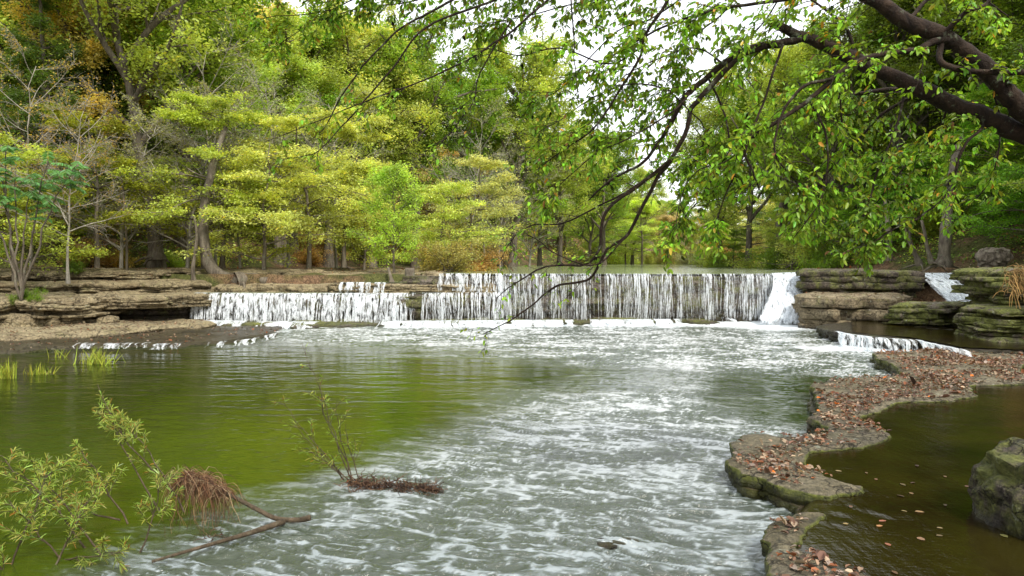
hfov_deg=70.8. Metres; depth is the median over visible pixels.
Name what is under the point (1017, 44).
tree
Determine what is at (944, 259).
tree
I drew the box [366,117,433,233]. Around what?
tree
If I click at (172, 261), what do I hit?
shrub
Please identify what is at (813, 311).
rock slab
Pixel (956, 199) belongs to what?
shrub
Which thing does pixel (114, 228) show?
shrub
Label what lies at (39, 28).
tree
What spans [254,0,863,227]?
sky
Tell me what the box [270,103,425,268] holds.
tree
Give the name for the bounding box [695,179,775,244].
tree
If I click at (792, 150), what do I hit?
tree
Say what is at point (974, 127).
tree
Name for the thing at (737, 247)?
tree
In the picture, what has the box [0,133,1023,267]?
undergrowth
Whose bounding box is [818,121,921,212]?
tree
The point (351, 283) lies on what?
waterfall
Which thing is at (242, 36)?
tree
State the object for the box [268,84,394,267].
tree
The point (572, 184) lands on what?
tree
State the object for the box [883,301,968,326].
mossy boulder
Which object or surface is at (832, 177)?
tree
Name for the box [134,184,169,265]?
tree
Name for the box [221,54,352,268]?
tree
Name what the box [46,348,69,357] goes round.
grass tuft
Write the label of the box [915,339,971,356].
waterfall
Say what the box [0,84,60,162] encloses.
tree
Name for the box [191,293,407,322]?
waterfall
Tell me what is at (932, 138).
tree
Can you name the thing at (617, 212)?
tree
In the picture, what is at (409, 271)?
stone
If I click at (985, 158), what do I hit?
tree
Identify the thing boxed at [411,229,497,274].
shrub
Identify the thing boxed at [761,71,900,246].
tree
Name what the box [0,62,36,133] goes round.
tree
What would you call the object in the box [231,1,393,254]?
tree
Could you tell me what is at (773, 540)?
rock ledge
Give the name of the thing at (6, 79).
tree
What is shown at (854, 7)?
tree
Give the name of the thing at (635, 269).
upstream water
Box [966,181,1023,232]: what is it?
shrub
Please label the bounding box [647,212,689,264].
tree
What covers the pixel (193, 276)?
tree
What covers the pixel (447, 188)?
tree
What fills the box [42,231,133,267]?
shrub
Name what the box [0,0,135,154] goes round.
tree
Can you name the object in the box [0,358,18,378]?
grass tuft
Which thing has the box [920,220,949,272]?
tree
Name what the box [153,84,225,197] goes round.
tree
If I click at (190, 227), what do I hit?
tree
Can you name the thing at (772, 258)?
shrub
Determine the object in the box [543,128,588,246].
tree
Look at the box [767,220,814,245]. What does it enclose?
shrub
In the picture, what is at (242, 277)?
rock
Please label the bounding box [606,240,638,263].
shrub
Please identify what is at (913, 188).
shrub
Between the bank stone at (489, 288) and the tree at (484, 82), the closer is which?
the bank stone at (489, 288)
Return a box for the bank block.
[0,291,126,324]
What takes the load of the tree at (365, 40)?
on the ground
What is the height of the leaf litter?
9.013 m
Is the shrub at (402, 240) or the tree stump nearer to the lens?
the tree stump
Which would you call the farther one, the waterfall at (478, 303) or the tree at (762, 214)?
the tree at (762, 214)
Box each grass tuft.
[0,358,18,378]
[22,364,61,375]
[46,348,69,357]
[73,346,125,365]
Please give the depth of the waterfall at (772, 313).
29.01 m
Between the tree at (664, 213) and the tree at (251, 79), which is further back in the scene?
the tree at (664, 213)
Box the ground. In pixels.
[0,133,1023,339]
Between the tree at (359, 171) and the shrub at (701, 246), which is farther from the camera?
the shrub at (701, 246)
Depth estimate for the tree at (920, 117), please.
43.63 m
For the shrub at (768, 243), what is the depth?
74.17 m
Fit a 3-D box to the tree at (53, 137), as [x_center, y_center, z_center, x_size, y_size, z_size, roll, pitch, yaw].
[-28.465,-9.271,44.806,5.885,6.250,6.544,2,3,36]
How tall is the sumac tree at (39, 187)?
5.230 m
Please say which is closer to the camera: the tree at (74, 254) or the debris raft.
the debris raft
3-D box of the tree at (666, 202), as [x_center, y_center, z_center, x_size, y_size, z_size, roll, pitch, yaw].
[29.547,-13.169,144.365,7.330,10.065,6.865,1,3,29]
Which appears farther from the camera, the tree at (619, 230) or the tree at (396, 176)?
the tree at (619, 230)
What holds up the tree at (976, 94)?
on the ground
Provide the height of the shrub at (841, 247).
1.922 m
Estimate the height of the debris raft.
0.468 m
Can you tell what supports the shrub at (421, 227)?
on the ground
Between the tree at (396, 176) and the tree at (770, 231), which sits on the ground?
the tree at (770, 231)
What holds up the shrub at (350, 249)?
on the ground
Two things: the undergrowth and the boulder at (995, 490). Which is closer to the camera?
the boulder at (995, 490)
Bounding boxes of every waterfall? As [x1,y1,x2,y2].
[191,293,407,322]
[197,292,483,321]
[339,282,384,292]
[409,292,502,320]
[437,273,501,291]
[496,274,772,320]
[760,272,802,323]
[838,332,917,350]
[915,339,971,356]
[925,273,969,301]
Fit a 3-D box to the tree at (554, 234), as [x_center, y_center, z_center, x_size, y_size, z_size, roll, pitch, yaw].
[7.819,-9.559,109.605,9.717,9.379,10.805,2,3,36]
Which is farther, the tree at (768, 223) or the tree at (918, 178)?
the tree at (768, 223)
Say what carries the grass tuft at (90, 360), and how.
on the creek pool at (550, 451)
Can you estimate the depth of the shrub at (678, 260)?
90.71 m
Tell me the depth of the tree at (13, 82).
43.23 m
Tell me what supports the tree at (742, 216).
on the ground
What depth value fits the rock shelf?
20.97 m
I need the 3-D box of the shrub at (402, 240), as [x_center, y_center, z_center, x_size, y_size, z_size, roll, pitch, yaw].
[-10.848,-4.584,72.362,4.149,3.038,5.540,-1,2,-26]
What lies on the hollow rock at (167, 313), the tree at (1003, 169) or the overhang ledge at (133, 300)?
the overhang ledge at (133, 300)
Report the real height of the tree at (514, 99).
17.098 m
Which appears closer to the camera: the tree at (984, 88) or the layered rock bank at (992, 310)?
the layered rock bank at (992, 310)
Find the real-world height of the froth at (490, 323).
0.292 m
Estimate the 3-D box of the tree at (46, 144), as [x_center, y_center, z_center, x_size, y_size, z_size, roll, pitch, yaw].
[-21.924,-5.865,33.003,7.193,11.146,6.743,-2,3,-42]
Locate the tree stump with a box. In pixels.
[387,267,395,282]
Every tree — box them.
[0,0,46,88]
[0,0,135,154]
[0,0,152,247]
[0,0,182,105]
[0,0,196,239]
[0,0,257,267]
[0,23,135,267]
[0,43,21,113]
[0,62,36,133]
[0,72,150,283]
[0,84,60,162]
[0,101,199,267]
[0,127,120,281]
[0,145,91,299]
[0,152,65,232]
[1,1,183,225]
[5,130,104,153]
[22,113,193,249]
[42,91,187,267]
[56,0,278,267]
[69,136,153,188]
[97,52,263,247]
[105,87,291,268]
[107,78,255,267]
[116,3,296,263]
[120,172,127,269]
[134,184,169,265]
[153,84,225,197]
[155,81,303,267]
[165,143,347,268]
[182,1,361,264]
[191,216,198,279]
[198,119,245,291]
[210,53,347,265]
[211,0,353,238]
[219,211,225,267]
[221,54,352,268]
[224,107,382,268]
[231,0,1023,356]
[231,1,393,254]
[262,240,266,269]
[263,0,433,267]
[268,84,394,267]
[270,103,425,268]
[293,94,374,226]
[320,57,453,267]
[321,156,393,269]
[335,221,354,270]
[345,160,427,272]
[353,0,507,267]
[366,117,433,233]
[381,179,515,266]
[396,65,518,250]
[399,154,470,226]
[400,141,476,223]
[411,93,530,228]
[414,152,533,251]
[425,121,464,157]
[427,149,492,226]
[431,178,478,229]
[436,90,576,265]
[441,175,500,255]
[454,10,582,266]
[455,144,541,266]
[489,160,574,265]
[490,130,580,265]
[515,101,616,263]
[525,212,574,246]
[532,197,585,253]
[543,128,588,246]
[562,128,646,264]
[563,155,634,264]
[565,217,606,263]
[580,216,620,260]
[587,212,655,263]
[598,196,683,264]
[610,196,664,258]
[612,163,671,263]
[626,201,662,257]
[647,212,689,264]
[648,199,672,216]
[649,208,678,250]
[662,96,763,260]
[666,199,698,231]
[672,219,705,256]
[687,200,758,249]
[689,13,862,263]
[690,69,810,265]
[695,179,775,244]
[708,227,757,267]
[724,215,764,251]
[736,39,878,248]
[743,141,811,234]
[743,232,768,251]
[744,8,942,245]
[744,216,765,239]
[746,193,830,268]
[753,179,818,222]
[757,198,778,230]
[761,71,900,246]
[774,146,963,256]
[784,104,847,268]
[789,59,916,232]
[793,183,857,225]
[796,0,1009,246]
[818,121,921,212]
[840,0,963,137]
[851,0,991,214]
[852,145,970,247]
[860,164,940,201]
[877,200,896,265]
[881,106,979,177]
[899,0,1023,199]
[899,228,923,270]
[907,106,969,151]
[913,81,1023,230]
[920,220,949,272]
[922,135,963,271]
[925,0,1023,145]
[925,76,1023,208]
[936,87,1019,173]
[940,133,1023,238]
[944,67,1016,152]
[962,76,1023,180]
[966,16,1023,92]
[997,157,1023,191]
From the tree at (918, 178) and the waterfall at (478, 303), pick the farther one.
the tree at (918, 178)
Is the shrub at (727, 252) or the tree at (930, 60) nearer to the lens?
the tree at (930, 60)
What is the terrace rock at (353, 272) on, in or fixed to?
on the ground
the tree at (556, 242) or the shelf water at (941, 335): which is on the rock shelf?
the shelf water at (941, 335)
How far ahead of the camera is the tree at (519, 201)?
61.60 m
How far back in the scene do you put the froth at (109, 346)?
20.48 m
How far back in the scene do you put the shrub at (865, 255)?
39.32 m
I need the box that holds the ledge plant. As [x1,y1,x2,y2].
[61,260,90,273]
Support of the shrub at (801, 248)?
on the ground
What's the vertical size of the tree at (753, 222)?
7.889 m
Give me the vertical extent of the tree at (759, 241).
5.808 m
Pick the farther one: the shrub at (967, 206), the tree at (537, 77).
the tree at (537, 77)
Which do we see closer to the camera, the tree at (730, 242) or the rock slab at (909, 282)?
the rock slab at (909, 282)
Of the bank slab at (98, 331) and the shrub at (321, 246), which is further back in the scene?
the shrub at (321, 246)
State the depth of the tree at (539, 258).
77.63 m
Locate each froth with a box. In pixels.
[72,342,145,348]
[154,333,275,349]
[208,318,737,328]
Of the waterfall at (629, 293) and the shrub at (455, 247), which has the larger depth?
the shrub at (455, 247)
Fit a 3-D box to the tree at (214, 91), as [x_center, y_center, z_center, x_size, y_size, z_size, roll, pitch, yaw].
[-15.383,-7.152,37.874,8.828,13.679,8.275,0,2,0]
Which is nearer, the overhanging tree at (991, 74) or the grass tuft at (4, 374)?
the overhanging tree at (991, 74)
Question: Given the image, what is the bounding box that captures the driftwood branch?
[152,464,310,562]
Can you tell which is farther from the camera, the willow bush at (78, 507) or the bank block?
the bank block
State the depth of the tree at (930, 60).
41.06 m
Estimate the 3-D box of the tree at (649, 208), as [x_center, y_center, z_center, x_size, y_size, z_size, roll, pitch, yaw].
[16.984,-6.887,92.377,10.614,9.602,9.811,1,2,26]
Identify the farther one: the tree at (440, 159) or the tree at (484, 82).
the tree at (440, 159)
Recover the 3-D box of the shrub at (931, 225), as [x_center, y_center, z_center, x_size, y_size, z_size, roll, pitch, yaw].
[23.006,-3.610,39.126,4.844,2.578,3.628,0,2,12]
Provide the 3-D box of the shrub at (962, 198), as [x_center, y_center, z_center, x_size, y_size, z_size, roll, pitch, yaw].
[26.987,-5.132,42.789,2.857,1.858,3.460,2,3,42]
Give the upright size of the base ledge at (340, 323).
0.937 m
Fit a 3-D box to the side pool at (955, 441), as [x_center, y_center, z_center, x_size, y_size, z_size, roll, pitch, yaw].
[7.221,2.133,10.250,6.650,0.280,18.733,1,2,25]
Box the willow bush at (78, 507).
[0,384,184,572]
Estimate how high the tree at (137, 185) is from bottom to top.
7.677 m
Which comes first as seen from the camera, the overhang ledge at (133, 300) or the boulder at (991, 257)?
the boulder at (991, 257)
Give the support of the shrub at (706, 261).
on the ground
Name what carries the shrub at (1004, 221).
on the ground
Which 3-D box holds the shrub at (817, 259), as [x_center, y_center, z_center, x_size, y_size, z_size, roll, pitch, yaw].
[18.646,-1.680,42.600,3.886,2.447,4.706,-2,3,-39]
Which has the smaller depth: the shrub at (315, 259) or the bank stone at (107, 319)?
the bank stone at (107, 319)
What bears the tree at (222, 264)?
on the ground
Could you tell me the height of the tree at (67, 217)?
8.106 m
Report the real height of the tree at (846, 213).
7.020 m
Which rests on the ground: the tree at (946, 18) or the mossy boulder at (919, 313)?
the tree at (946, 18)
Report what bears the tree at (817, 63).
on the ground
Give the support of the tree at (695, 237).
on the ground
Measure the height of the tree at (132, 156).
9.056 m
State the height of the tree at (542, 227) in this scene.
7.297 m
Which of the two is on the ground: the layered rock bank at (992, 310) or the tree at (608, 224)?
the tree at (608, 224)
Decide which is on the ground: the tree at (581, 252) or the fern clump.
the tree at (581, 252)
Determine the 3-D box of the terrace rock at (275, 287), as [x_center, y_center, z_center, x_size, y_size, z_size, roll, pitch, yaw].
[-10.011,0.116,32.103,6.242,1.063,3.851,0,2,0]
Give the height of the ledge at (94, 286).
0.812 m
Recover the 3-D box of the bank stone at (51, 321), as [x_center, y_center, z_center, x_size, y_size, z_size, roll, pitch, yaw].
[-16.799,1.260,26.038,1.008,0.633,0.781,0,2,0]
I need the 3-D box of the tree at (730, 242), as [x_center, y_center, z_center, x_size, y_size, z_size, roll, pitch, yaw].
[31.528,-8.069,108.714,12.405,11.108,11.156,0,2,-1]
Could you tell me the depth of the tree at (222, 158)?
34.77 m
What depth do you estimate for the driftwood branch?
6.98 m
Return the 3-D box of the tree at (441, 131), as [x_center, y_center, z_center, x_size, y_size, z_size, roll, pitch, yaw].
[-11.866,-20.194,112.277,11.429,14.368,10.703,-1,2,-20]
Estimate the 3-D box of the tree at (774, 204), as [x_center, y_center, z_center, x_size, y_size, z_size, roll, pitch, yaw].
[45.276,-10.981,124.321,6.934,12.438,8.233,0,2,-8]
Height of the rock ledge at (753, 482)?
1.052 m
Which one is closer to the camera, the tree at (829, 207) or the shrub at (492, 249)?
the tree at (829, 207)
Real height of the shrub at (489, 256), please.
2.349 m
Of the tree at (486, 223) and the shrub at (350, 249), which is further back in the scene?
the tree at (486, 223)
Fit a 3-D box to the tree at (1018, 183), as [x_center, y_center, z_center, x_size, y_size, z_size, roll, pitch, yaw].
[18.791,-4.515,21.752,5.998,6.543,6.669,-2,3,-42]
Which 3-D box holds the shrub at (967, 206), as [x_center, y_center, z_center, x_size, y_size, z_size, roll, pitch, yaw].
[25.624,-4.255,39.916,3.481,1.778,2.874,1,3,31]
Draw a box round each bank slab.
[0,319,223,341]
[0,325,283,353]
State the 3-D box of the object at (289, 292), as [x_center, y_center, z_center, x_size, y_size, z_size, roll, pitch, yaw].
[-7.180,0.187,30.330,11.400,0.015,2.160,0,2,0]
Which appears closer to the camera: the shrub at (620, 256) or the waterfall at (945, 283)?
the waterfall at (945, 283)
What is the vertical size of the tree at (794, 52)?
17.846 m
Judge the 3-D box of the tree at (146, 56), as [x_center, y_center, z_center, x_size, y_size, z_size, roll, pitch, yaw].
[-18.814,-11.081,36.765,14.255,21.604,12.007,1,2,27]
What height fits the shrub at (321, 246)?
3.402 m
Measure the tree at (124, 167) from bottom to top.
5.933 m
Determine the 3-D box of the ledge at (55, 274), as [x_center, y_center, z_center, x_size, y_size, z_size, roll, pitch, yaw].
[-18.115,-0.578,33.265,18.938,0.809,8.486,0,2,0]
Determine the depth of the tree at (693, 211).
125.67 m
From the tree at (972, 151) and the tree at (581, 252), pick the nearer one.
the tree at (972, 151)
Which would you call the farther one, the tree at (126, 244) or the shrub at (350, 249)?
the shrub at (350, 249)
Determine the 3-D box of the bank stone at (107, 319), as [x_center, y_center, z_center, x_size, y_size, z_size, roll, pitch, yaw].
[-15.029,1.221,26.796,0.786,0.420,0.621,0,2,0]
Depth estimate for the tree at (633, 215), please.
97.33 m
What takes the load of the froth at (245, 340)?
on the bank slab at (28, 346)
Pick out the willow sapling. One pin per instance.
(332, 466)
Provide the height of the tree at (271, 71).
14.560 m
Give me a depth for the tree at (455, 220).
85.75 m
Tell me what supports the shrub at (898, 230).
on the ground
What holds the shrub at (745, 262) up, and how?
on the ground
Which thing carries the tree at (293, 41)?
on the ground
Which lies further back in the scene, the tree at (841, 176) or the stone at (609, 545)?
the tree at (841, 176)
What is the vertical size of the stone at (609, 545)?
0.204 m
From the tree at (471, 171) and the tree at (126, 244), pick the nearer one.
the tree at (126, 244)
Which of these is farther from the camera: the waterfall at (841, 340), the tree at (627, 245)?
the tree at (627, 245)
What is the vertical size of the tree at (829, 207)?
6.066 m
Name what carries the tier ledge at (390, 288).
on the ground
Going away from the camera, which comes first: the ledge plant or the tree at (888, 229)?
the ledge plant
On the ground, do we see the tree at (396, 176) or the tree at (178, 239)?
the tree at (178, 239)
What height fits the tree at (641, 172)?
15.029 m
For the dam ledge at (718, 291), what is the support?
on the ground
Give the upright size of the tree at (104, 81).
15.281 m
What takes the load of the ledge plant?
on the ledge at (55, 274)
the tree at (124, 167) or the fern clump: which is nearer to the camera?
the fern clump
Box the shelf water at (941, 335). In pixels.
[850,321,1023,349]
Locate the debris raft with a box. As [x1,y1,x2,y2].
[334,469,447,495]
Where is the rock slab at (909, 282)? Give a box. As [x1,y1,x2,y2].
[795,268,925,297]
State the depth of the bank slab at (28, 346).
22.52 m
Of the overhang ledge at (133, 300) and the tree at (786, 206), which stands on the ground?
the tree at (786, 206)
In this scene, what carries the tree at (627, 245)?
on the ground
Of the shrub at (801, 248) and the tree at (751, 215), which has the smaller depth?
the shrub at (801, 248)
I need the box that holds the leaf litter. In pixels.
[0,210,1023,575]
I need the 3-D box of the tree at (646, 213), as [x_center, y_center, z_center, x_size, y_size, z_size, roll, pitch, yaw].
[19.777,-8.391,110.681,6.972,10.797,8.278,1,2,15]
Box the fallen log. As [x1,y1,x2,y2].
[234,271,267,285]
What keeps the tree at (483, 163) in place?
on the ground
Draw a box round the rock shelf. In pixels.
[816,322,1023,353]
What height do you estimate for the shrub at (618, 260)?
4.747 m
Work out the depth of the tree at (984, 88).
36.58 m
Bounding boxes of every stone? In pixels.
[0,313,43,326]
[43,318,60,325]
[96,315,119,322]
[401,268,414,292]
[422,272,449,275]
[477,283,497,296]
[597,537,639,549]
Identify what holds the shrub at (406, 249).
on the ground
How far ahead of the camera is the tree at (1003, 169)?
30.48 m
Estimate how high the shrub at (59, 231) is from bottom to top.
1.896 m
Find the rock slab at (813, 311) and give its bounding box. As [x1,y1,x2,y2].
[789,291,912,328]
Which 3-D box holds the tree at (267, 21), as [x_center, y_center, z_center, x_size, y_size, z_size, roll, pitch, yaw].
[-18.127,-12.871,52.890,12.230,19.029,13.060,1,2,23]
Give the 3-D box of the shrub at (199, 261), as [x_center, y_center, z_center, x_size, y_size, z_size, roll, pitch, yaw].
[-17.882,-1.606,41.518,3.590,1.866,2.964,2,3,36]
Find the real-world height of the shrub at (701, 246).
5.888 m
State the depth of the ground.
36.52 m
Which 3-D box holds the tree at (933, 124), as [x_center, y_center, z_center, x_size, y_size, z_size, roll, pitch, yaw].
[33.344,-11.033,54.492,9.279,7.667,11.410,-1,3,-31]
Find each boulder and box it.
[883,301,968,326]
[967,437,1023,539]
[974,247,1013,267]
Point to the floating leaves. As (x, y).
(921, 538)
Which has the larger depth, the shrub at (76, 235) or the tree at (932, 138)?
the tree at (932, 138)
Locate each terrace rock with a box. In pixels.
[214,283,332,292]
[269,267,460,274]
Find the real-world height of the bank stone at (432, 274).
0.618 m
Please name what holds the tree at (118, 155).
on the ground
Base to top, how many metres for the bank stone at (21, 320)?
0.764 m
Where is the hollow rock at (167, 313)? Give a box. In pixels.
[114,307,196,319]
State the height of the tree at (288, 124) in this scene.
8.444 m
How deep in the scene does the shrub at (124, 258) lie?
37.32 m
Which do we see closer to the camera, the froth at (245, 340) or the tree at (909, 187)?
the froth at (245, 340)
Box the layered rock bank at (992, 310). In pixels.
[949,263,1023,342]
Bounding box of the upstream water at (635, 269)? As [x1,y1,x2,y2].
[443,264,946,273]
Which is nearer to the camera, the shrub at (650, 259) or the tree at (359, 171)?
the tree at (359, 171)
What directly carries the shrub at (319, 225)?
on the ground
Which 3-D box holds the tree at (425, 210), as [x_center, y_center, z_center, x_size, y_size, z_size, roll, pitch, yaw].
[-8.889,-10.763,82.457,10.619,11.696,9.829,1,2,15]
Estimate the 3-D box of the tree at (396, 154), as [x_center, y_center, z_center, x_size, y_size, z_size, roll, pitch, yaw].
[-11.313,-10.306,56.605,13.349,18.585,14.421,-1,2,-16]
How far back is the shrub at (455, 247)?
78.23 m
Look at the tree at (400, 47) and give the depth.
56.84 m
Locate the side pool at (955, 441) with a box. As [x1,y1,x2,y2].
[791,368,1023,575]
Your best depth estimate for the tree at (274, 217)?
32.59 m
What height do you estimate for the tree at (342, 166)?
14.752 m
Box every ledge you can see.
[0,267,327,280]
[0,279,214,293]
[72,291,213,309]
[217,317,719,328]
[325,282,477,294]
[403,275,797,321]
[724,349,1023,512]
[760,512,864,575]
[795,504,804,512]
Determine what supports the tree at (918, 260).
on the ground
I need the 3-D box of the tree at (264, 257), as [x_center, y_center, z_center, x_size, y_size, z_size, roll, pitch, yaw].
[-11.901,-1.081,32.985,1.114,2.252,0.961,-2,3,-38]
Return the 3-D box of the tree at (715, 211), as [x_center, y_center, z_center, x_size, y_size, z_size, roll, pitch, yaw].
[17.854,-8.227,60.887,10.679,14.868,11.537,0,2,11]
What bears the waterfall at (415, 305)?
on the ground
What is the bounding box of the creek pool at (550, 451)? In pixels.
[0,321,900,575]
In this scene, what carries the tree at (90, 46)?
on the ground
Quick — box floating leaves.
[835,465,1007,573]
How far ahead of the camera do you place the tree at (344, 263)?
37.94 m
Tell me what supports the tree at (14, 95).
on the ground
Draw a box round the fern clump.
[5,286,48,303]
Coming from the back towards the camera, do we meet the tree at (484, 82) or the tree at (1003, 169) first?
the tree at (484, 82)
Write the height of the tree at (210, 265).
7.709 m
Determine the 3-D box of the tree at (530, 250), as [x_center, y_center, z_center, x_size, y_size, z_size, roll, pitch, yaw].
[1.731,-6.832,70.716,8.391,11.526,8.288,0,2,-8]
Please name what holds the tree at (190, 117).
on the ledge at (55, 274)
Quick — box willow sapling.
[271,343,362,481]
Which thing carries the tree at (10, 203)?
on the ground
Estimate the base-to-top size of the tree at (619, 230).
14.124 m
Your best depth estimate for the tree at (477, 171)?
57.24 m
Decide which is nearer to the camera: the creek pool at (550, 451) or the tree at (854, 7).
the creek pool at (550, 451)
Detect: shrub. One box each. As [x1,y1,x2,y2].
[6,218,84,243]
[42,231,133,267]
[49,201,105,239]
[89,248,145,267]
[106,223,132,236]
[136,247,197,267]
[176,247,237,267]
[290,245,333,266]
[298,226,351,258]
[302,220,354,251]
[347,233,387,261]
[386,229,437,264]
[389,227,424,251]
[396,222,450,252]
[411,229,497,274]
[436,234,483,259]
[453,241,512,274]
[478,240,521,260]
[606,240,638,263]
[607,251,644,263]
[636,248,674,263]
[671,246,704,264]
[675,243,726,263]
[689,248,743,266]
[704,241,744,260]
[722,252,766,274]
[745,236,799,274]
[754,221,853,269]
[755,232,775,253]
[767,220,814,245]
[790,240,859,269]
[806,238,858,262]
[848,245,902,264]
[855,167,947,209]
[864,200,933,232]
[884,205,982,243]
[925,190,982,208]
[953,196,983,213]
[954,191,973,212]
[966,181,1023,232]
[990,199,1022,227]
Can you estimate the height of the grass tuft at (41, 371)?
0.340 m
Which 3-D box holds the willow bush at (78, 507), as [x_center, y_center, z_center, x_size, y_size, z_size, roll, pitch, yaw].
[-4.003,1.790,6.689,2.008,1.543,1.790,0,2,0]

